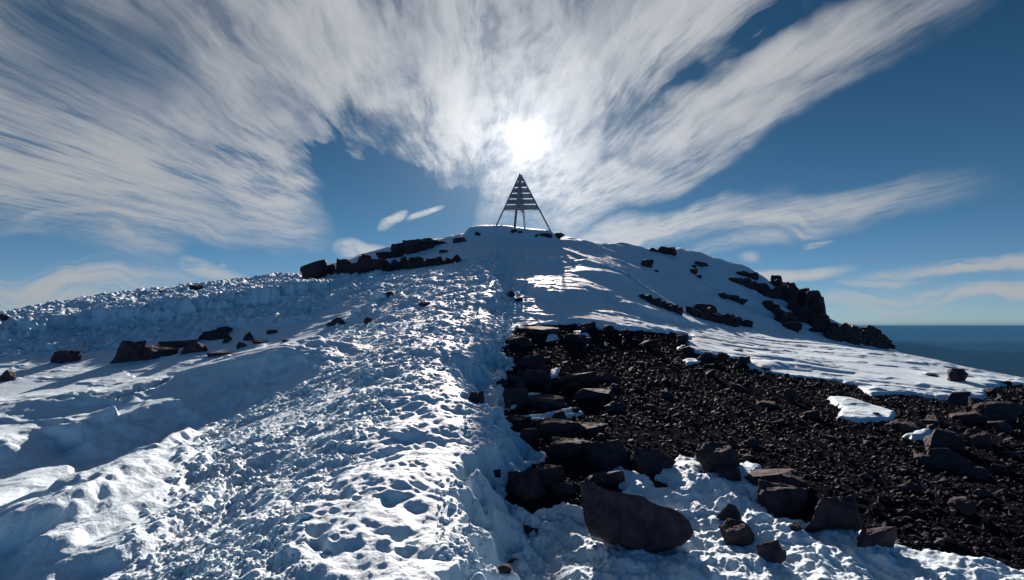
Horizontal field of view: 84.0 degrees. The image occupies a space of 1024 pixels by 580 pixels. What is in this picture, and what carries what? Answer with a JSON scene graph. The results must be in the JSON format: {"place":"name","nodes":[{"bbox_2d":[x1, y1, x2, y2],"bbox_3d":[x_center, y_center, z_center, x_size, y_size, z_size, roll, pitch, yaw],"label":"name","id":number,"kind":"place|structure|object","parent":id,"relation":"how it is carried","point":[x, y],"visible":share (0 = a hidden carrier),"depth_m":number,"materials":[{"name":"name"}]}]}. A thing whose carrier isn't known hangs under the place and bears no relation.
{"place":"outdoors","nodes":[
{"label":"outdoors","id":0,"kind":"place"},
{"bbox_2d":[0,0,1023,325],"label":"sky","id":1,"kind":"structure","parent":0,"point":[866,155],"materials":[{"name":"blue"}]},
{"bbox_2d":[500,323,1023,570],"bbox_3d":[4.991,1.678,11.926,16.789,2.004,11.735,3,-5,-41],"label":"gravel","id":2,"kind":"structure","parent":0,"point":[911,493],"depth_m":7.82,"materials":[{"name":"gravel"}]},
{"bbox_2d":[496,378,508,385],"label":"rock","id":3,"kind":"object","parent":2,"relation":"on","point":[503,381],"visible":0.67,"depth_m":9.65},
{"bbox_2d":[0,225,1023,579],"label":"snow","id":4,"kind":"structure","parent":2,"relation":"on","point":[90,447],"depth_m":7.29,"materials":[{"name":"snow"}]},
{"bbox_2d":[0,370,15,380],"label":"rock","id":5,"kind":"object","parent":4,"relation":"on","point":[7,375],"visible":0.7,"depth_m":13.29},
{"bbox_2d":[50,350,80,362],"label":"rock","id":6,"kind":"object","parent":4,"relation":"on","point":[61,356],"visible":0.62,"depth_m":15.18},
{"bbox_2d":[110,340,146,363],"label":"boulder","id":7,"kind":"object","parent":4,"relation":"on","point":[129,351],"visible":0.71,"depth_m":15.00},
{"bbox_2d":[142,344,178,360],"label":"rock","id":8,"kind":"object","parent":4,"relation":"on","point":[150,352],"visible":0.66,"depth_m":15.23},
{"bbox_2d":[158,340,197,347],"bbox_3d":[-9.745,1.606,16.619,1.021,0.313,1.146,2,-4,-31],"label":"rock band","id":9,"kind":"object","parent":4,"relation":"on","point":[182,344],"visible":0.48,"depth_m":16.47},
{"bbox_2d":[180,341,207,353],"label":"rock","id":10,"kind":"object","parent":4,"relation":"on","point":[192,347],"visible":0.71,"depth_m":15.28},
{"bbox_2d":[187,285,203,289],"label":"rock","id":11,"kind":"object","parent":4,"relation":"on","point":[197,287],"visible":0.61,"depth_m":26.23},
{"bbox_2d":[197,328,231,340],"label":"rock","id":12,"kind":"object","parent":4,"relation":"on","point":[220,333],"visible":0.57,"depth_m":17.10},
{"bbox_2d":[206,351,237,356],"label":"rock","id":13,"kind":"object","parent":4,"relation":"on","point":[213,354],"visible":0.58,"depth_m":14.71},
{"bbox_2d":[243,332,253,340],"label":"rock","id":14,"kind":"object","parent":4,"relation":"on","point":[248,336],"visible":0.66,"depth_m":16.47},
{"bbox_2d":[252,340,267,343],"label":"rock","id":15,"kind":"object","parent":4,"relation":"on","point":[258,341],"visible":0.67,"depth_m":15.88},
{"bbox_2d":[300,259,328,278],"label":"boulder","id":16,"kind":"object","parent":4,"relation":"on","point":[317,269],"visible":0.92,"depth_m":28.05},
{"bbox_2d":[327,264,335,274],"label":"rock","id":17,"kind":"object","parent":4,"relation":"on","point":[331,269],"visible":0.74,"depth_m":28.54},
{"bbox_2d":[326,317,345,325],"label":"rock","id":18,"kind":"object","parent":4,"relation":"on","point":[339,320],"visible":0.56,"depth_m":16.57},
{"bbox_2d":[336,258,350,273],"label":"rock","id":19,"kind":"object","parent":4,"relation":"on","point":[342,265],"visible":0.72,"depth_m":28.28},
{"bbox_2d":[348,253,383,274],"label":"rock outcrop","id":20,"kind":"object","parent":4,"relation":"on","point":[365,263],"visible":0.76,"depth_m":26.77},
{"bbox_2d":[375,290,387,298],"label":"snow block","id":21,"kind":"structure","parent":4,"relation":"on","point":[380,294],"depth_m":19.59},
{"bbox_2d":[375,243,405,258],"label":"rock outcrop","id":22,"kind":"object","parent":4,"relation":"on","point":[397,250],"visible":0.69,"depth_m":32.50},
{"bbox_2d":[372,254,461,271],"bbox_3d":[-4.528,-1.202,27.562,4.247,1.169,2.095,0,-4,0],"label":"rock outcrop","id":23,"kind":"object","parent":4,"relation":"on","point":[411,262],"visible":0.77,"depth_m":27.24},
{"bbox_2d":[402,238,436,254],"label":"rock outcrop","id":24,"kind":"object","parent":4,"relation":"on","point":[414,246],"visible":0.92,"depth_m":32.54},
{"bbox_2d":[453,237,466,242],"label":"rock","id":25,"kind":"object","parent":4,"relation":"on","point":[459,239],"visible":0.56,"depth_m":33.37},
{"bbox_2d":[468,391,483,403],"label":"rock","id":26,"kind":"object","parent":4,"relation":"on","point":[475,397],"visible":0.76,"depth_m":6.92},
{"bbox_2d":[493,469,500,477],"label":"rock","id":27,"kind":"object","parent":4,"relation":"on","point":[497,473],"visible":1,"depth_m":5.22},
{"bbox_2d":[497,563,512,572],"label":"rock","id":28,"kind":"object","parent":4,"relation":"on","point":[505,568],"visible":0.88,"depth_m":3.03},
{"bbox_2d":[496,173,550,230],"bbox_3d":[0.712,-5.201,35.662,3.431,4.523,2.466,2,-4,-32],"label":"summit tripod","id":29,"kind":"object","parent":4,"relation":"on","point":[519,201],"visible":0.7,"depth_m":35.88,"materials":[{"name":"grey paint"}]},
{"bbox_2d":[507,468,545,500],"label":"boulder","id":30,"kind":"object","parent":4,"relation":"on","point":[525,485],"visible":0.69,"depth_m":5.05,"materials":[{"name":"stone"}]},
{"bbox_2d":[523,520,550,536],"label":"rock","id":31,"kind":"object","parent":4,"relation":"on","point":[527,529],"visible":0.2,"depth_m":4.57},
{"bbox_2d":[518,326,559,334],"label":"boulder","id":32,"kind":"object","parent":4,"relation":"on","point":[542,330],"visible":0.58,"depth_m":15.08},
{"bbox_2d":[535,464,563,485],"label":"boulder","id":33,"kind":"object","parent":4,"relation":"on","point":[551,474],"visible":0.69,"depth_m":5.39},
{"bbox_2d":[550,481,577,494],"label":"rock","id":34,"kind":"object","parent":4,"relation":"on","point":[564,488],"visible":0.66,"depth_m":5.24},
{"bbox_2d":[583,471,624,484],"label":"boulder","id":35,"kind":"object","parent":4,"relation":"on","point":[607,477],"visible":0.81,"depth_m":5.46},
{"bbox_2d":[580,481,693,552],"bbox_3d":[0.941,1.764,4.362,0.836,0.605,0.368,0,-4,5],"label":"boulder","id":36,"kind":"object","parent":4,"relation":"on","point":[626,521],"visible":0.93,"depth_m":4.24,"materials":[{"name":"stone"}]},
{"bbox_2d":[641,259,653,267],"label":"rock","id":37,"kind":"object","parent":4,"relation":"on","point":[647,263],"visible":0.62,"depth_m":35.17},
{"bbox_2d":[631,447,675,474],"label":"boulder","id":38,"kind":"object","parent":4,"relation":"on","point":[645,461],"visible":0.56,"depth_m":5.84,"materials":[{"name":"stone"}]},
{"bbox_2d":[639,294,682,315],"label":"rock outcrop","id":39,"kind":"object","parent":4,"relation":"on","point":[660,303],"visible":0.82,"depth_m":22.30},
{"bbox_2d":[658,246,676,255],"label":"rock","id":40,"kind":"object","parent":4,"relation":"on","point":[667,250],"visible":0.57,"depth_m":40.88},
{"bbox_2d":[678,345,693,352],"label":"rock","id":41,"kind":"object","parent":4,"relation":"on","point":[686,348],"visible":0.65,"depth_m":14.59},
{"bbox_2d":[695,261,708,266],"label":"rock","id":42,"kind":"object","parent":4,"relation":"on","point":[700,264],"visible":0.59,"depth_m":40.34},
{"bbox_2d":[699,352,713,360],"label":"rock","id":43,"kind":"object","parent":4,"relation":"on","point":[707,356],"visible":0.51,"depth_m":13.68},
{"bbox_2d":[686,303,752,326],"bbox_3d":[9.325,1.189,25.783,1.701,1.175,4.754,-3,-5,42],"label":"rock outcrop","id":44,"kind":"object","parent":4,"relation":"on","point":[709,312],"visible":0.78,"depth_m":24.82,"materials":[{"name":"stone"}]},
{"bbox_2d":[716,504,740,520],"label":"rock","id":45,"kind":"object","parent":4,"relation":"on","point":[731,511],"visible":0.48,"depth_m":4.72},
{"bbox_2d":[717,466,741,480],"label":"rock","id":46,"kind":"object","parent":4,"relation":"on","point":[731,473],"visible":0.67,"depth_m":5.48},
{"bbox_2d":[718,292,747,304],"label":"rock outcrop","id":47,"kind":"object","parent":4,"relation":"on","point":[735,298],"visible":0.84,"depth_m":35.48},
{"bbox_2d":[719,518,754,546],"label":"boulder","id":48,"kind":"object","parent":4,"relation":"on","point":[740,533],"visible":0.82,"depth_m":4.35,"materials":[{"name":"stone"}]},
{"bbox_2d":[736,356,750,364],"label":"rock","id":49,"kind":"object","parent":4,"relation":"on","point":[743,360],"visible":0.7,"depth_m":13.49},
{"bbox_2d":[735,271,758,279],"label":"rock outcrop","id":50,"kind":"object","parent":4,"relation":"on","point":[754,275],"visible":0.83,"depth_m":41.60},
{"bbox_2d":[728,278,787,300],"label":"rock outcrop","id":51,"kind":"object","parent":4,"relation":"on","point":[776,292],"visible":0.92,"depth_m":39.32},
{"bbox_2d":[756,539,786,563],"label":"rock","id":52,"kind":"object","parent":4,"relation":"on","point":[773,552],"visible":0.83,"depth_m":3.99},
{"bbox_2d":[769,275,782,286],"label":"rock pinnacle","id":53,"kind":"object","parent":4,"relation":"on","point":[775,280],"visible":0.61,"depth_m":42.88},
{"bbox_2d":[757,479,807,516],"bbox_3d":[2.378,1.868,4.967,0.443,0.356,0.284,0,-4,2],"label":"boulder","id":54,"kind":"object","parent":4,"relation":"on","point":[777,499],"visible":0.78,"depth_m":4.87,"materials":[{"name":"stone"}]},
{"bbox_2d":[762,300,802,332],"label":"rock outcrop","id":55,"kind":"object","parent":4,"relation":"on","point":[788,320],"visible":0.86,"depth_m":33.34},
{"bbox_2d":[789,523,801,530],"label":"rock","id":56,"kind":"object","parent":4,"relation":"on","point":[794,527],"visible":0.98,"depth_m":4.39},
{"bbox_2d":[792,310,806,322],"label":"rock outcrop","id":57,"kind":"object","parent":4,"relation":"on","point":[800,317],"visible":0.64,"depth_m":35.95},
{"bbox_2d":[781,282,830,332],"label":"cliff","id":58,"kind":"structure","parent":4,"relation":"on","point":[808,304],"depth_m":37.15,"materials":[{"name":"stone"}]},
{"bbox_2d":[805,494,861,532],"bbox_3d":[2.547,1.826,4.568,0.454,0.356,0.290,0,-4,7],"label":"boulder","id":59,"kind":"object","parent":4,"relation":"on","point":[834,512],"visible":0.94,"depth_m":4.47,"materials":[{"name":"stone"}]},
{"bbox_2d":[822,322,895,348],"bbox_3d":[21.562,2.916,35.237,7.846,1.812,2.710,2,-4,-28],"label":"rock outcrop","id":60,"kind":"object","parent":4,"relation":"on","point":[870,335],"visible":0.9,"depth_m":34.68,"materials":[{"name":"stone"}]},
{"bbox_2d":[857,526,896,547],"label":"boulder","id":61,"kind":"object","parent":4,"relation":"on","point":[879,536],"visible":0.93,"depth_m":4.12,"materials":[{"name":"stone"}]},
{"bbox_2d":[947,369,968,381],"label":"rock","id":62,"kind":"object","parent":4,"relation":"on","point":[955,375],"visible":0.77,"depth_m":13.57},
{"bbox_2d":[507,375,521,382],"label":"rock","id":63,"kind":"object","parent":2,"relation":"on","point":[514,378],"visible":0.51,"depth_m":9.85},
{"bbox_2d":[502,387,528,408],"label":"boulder","id":64,"kind":"object","parent":2,"relation":"on","point":[518,397],"visible":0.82,"depth_m":8.47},
{"bbox_2d":[505,414,530,427],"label":"rock","id":65,"kind":"object","parent":2,"relation":"on","point":[518,421],"visible":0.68,"depth_m":7.16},
{"bbox_2d":[505,335,532,346],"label":"boulder","id":66,"kind":"object","parent":2,"relation":"on","point":[521,340],"visible":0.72,"depth_m":13.44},
{"bbox_2d":[519,428,538,441],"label":"rock","id":67,"kind":"object","parent":2,"relation":"on","point":[529,434],"visible":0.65,"depth_m":6.63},
{"bbox_2d":[514,353,544,368],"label":"boulder","id":68,"kind":"object","parent":2,"relation":"on","point":[536,361],"visible":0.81,"depth_m":11.19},
{"bbox_2d":[522,368,550,385],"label":"boulder","id":69,"kind":"object","parent":2,"relation":"on","point":[541,377],"visible":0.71,"depth_m":9.92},
{"bbox_2d":[527,393,565,408],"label":"boulder","id":70,"kind":"object","parent":2,"relation":"on","point":[549,401],"visible":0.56,"depth_m":8.80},
{"bbox_2d":[540,417,576,435],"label":"boulder","id":71,"kind":"object","parent":2,"relation":"on","point":[551,426],"visible":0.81,"depth_m":7.00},
{"bbox_2d":[551,411,566,419],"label":"rock","id":72,"kind":"object","parent":2,"relation":"on","point":[559,415],"visible":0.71,"depth_m":7.94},
{"bbox_2d":[549,436,590,458],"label":"boulder","id":73,"kind":"object","parent":2,"relation":"on","point":[560,448],"visible":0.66,"depth_m":6.23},
{"bbox_2d":[560,334,591,344],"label":"boulder","id":74,"kind":"object","parent":2,"relation":"on","point":[576,338],"visible":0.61,"depth_m":14.38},
{"bbox_2d":[557,371,596,382],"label":"boulder","id":75,"kind":"object","parent":2,"relation":"on","point":[588,377],"visible":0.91,"depth_m":10.47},
{"bbox_2d":[575,322,595,329],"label":"rock","id":76,"kind":"object","parent":2,"relation":"on","point":[590,326],"visible":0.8,"depth_m":16.09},
{"bbox_2d":[575,421,607,434],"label":"boulder","id":77,"kind":"object","parent":2,"relation":"on","point":[589,428],"visible":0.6,"depth_m":7.32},
{"bbox_2d":[569,387,614,401],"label":"boulder","id":78,"kind":"object","parent":2,"relation":"on","point":[590,394],"visible":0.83,"depth_m":9.33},
{"bbox_2d":[595,433,605,439],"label":"rock","id":79,"kind":"object","parent":2,"relation":"on","point":[600,436],"visible":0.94,"depth_m":6.97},
{"bbox_2d":[597,372,618,381],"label":"rock","id":80,"kind":"object","parent":2,"relation":"on","point":[605,376],"visible":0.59,"depth_m":10.85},
{"bbox_2d":[585,440,631,470],"bbox_3d":[1.041,1.774,6.003,0.532,0.353,0.383,0,-4,8],"label":"boulder","id":81,"kind":"object","parent":2,"relation":"on","point":[610,455],"visible":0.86,"depth_m":5.95,"materials":[{"name":"stone"}]},
{"bbox_2d":[603,325,613,331],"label":"rock","id":82,"kind":"object","parent":2,"relation":"on","point":[610,328],"visible":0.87,"depth_m":16.04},
{"bbox_2d":[604,401,625,411],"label":"rock","id":83,"kind":"object","parent":2,"relation":"on","point":[614,406],"visible":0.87,"depth_m":8.76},
{"bbox_2d":[660,390,672,397],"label":"rock","id":84,"kind":"object","parent":2,"relation":"on","point":[666,394],"visible":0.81,"depth_m":9.78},
{"bbox_2d":[677,334,688,341],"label":"rock","id":85,"kind":"object","parent":2,"relation":"on","point":[683,338],"visible":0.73,"depth_m":16.00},
{"bbox_2d":[695,442,739,472],"bbox_3d":[2.168,1.744,5.849,0.501,0.344,0.307,1,-4,-19],"label":"boulder","id":86,"kind":"object","parent":2,"relation":"on","point":[712,456],"visible":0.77,"depth_m":5.74,"materials":[{"name":"stone"}]},
{"bbox_2d":[716,352,729,361],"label":"rock","id":87,"kind":"object","parent":2,"relation":"on","point":[721,357],"visible":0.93,"depth_m":13.79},
{"bbox_2d":[730,384,744,389],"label":"rock","id":88,"kind":"object","parent":2,"relation":"on","point":[737,386],"visible":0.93,"depth_m":10.80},
{"bbox_2d":[742,454,754,460],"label":"rock","id":89,"kind":"object","parent":2,"relation":"on","point":[746,457],"visible":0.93,"depth_m":6.27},
{"bbox_2d":[743,438,759,446],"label":"rock","id":90,"kind":"object","parent":2,"relation":"on","point":[751,442],"visible":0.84,"depth_m":6.92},
{"bbox_2d":[756,400,778,407],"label":"rock","id":91,"kind":"object","parent":2,"relation":"on","point":[770,404],"visible":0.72,"depth_m":9.40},
{"bbox_2d":[745,468,807,487],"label":"boulder","id":92,"kind":"object","parent":2,"relation":"on","point":[790,476],"visible":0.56,"depth_m":5.41,"materials":[{"name":"stone"}]},
{"bbox_2d":[783,388,798,403],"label":"rock","id":93,"kind":"object","parent":2,"relation":"on","point":[790,396],"visible":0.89,"depth_m":9.80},
{"bbox_2d":[800,410,819,418],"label":"rock","id":94,"kind":"object","parent":2,"relation":"on","point":[814,413],"visible":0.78,"depth_m":8.70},
{"bbox_2d":[821,435,834,440],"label":"rock","id":95,"kind":"object","parent":2,"relation":"on","point":[829,437],"visible":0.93,"depth_m":7.48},
{"bbox_2d":[863,440,873,445],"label":"rock","id":96,"kind":"object","parent":2,"relation":"on","point":[867,443],"visible":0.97,"depth_m":7.27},
{"bbox_2d":[866,470,879,476],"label":"rock","id":97,"kind":"object","parent":2,"relation":"on","point":[871,472],"visible":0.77,"depth_m":5.93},
{"bbox_2d":[883,439,898,447],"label":"rock","id":98,"kind":"object","parent":2,"relation":"on","point":[889,442],"visible":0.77,"depth_m":7.24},
{"bbox_2d":[886,419,920,432],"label":"boulder","id":99,"kind":"object","parent":2,"relation":"on","point":[903,425],"visible":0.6,"depth_m":8.10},
{"bbox_2d":[897,481,924,492],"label":"rock","id":100,"kind":"object","parent":2,"relation":"on","point":[914,487],"visible":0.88,"depth_m":5.44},
{"bbox_2d":[913,453,936,465],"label":"boulder","id":101,"kind":"object","parent":2,"relation":"on","point":[922,460],"visible":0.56,"depth_m":6.47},
{"bbox_2d":[922,531,935,540],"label":"rock","id":102,"kind":"object","parent":2,"relation":"on","point":[928,535],"visible":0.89,"depth_m":4.49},
{"bbox_2d":[920,415,953,426],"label":"boulder","id":103,"kind":"object","parent":2,"relation":"on","point":[930,419],"visible":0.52,"depth_m":8.59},
{"bbox_2d":[932,537,944,546],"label":"rock","id":104,"kind":"object","parent":2,"relation":"on","point":[939,541],"visible":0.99,"depth_m":4.38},
{"bbox_2d":[932,527,947,533],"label":"rock","id":105,"kind":"object","parent":2,"relation":"on","point":[939,530],"visible":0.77,"depth_m":4.60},
{"bbox_2d":[937,479,950,485],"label":"rock","id":106,"kind":"object","parent":2,"relation":"on","point":[943,481],"visible":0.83,"depth_m":5.69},
{"bbox_2d":[923,426,964,450],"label":"boulder","id":107,"kind":"object","parent":2,"relation":"on","point":[951,438],"visible":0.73,"depth_m":7.06,"materials":[{"name":"stone"}]},
{"bbox_2d":[921,448,977,470],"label":"boulder","id":108,"kind":"object","parent":2,"relation":"on","point":[948,459],"visible":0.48,"depth_m":6.43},
{"bbox_2d":[946,538,957,544],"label":"rock","id":109,"kind":"object","parent":2,"relation":"on","point":[950,540],"visible":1,"depth_m":4.41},
{"bbox_2d":[946,392,968,405],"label":"rock","id":110,"kind":"object","parent":2,"relation":"on","point":[956,398],"visible":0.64,"depth_m":10.62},
{"bbox_2d":[947,496,975,515],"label":"rock","id":111,"kind":"object","parent":2,"relation":"on","point":[963,506],"visible":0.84,"depth_m":4.92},
{"bbox_2d":[948,412,991,423],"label":"boulder","id":112,"kind":"object","parent":2,"relation":"on","point":[974,417],"visible":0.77,"depth_m":8.86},
{"bbox_2d":[961,429,991,446],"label":"boulder","id":113,"kind":"object","parent":2,"relation":"on","point":[979,437],"visible":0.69,"depth_m":7.40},
{"bbox_2d":[967,466,990,479],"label":"rock","id":114,"kind":"object","parent":2,"relation":"on","point":[979,471],"visible":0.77,"depth_m":6.14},
{"bbox_2d":[974,489,991,496],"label":"rock","id":115,"kind":"object","parent":2,"relation":"on","point":[979,492],"visible":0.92,"depth_m":5.42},
{"bbox_2d":[984,388,1002,393],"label":"rock","id":116,"kind":"object","parent":2,"relation":"on","point":[991,390],"visible":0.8,"depth_m":12.24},
{"bbox_2d":[968,397,1022,422],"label":"boulder","id":117,"kind":"object","parent":2,"relation":"on","point":[1009,411],"visible":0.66,"depth_m":9.07,"materials":[{"name":"stone"}]},
{"bbox_2d":[988,464,1008,474],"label":"rock","id":118,"kind":"object","parent":2,"relation":"on","point":[997,467],"visible":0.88,"depth_m":6.27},
{"bbox_2d":[984,420,1013,434],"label":"rock","id":119,"kind":"object","parent":2,"relation":"on","point":[1001,426],"visible":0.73,"depth_m":8.30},
{"bbox_2d":[994,488,1007,494],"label":"rock","id":120,"kind":"object","parent":2,"relation":"on","point":[1003,491],"visible":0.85,"depth_m":5.52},
{"bbox_2d":[997,451,1017,457],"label":"rock","id":121,"kind":"object","parent":2,"relation":"on","point":[1011,454],"visible":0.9,"depth_m":7.01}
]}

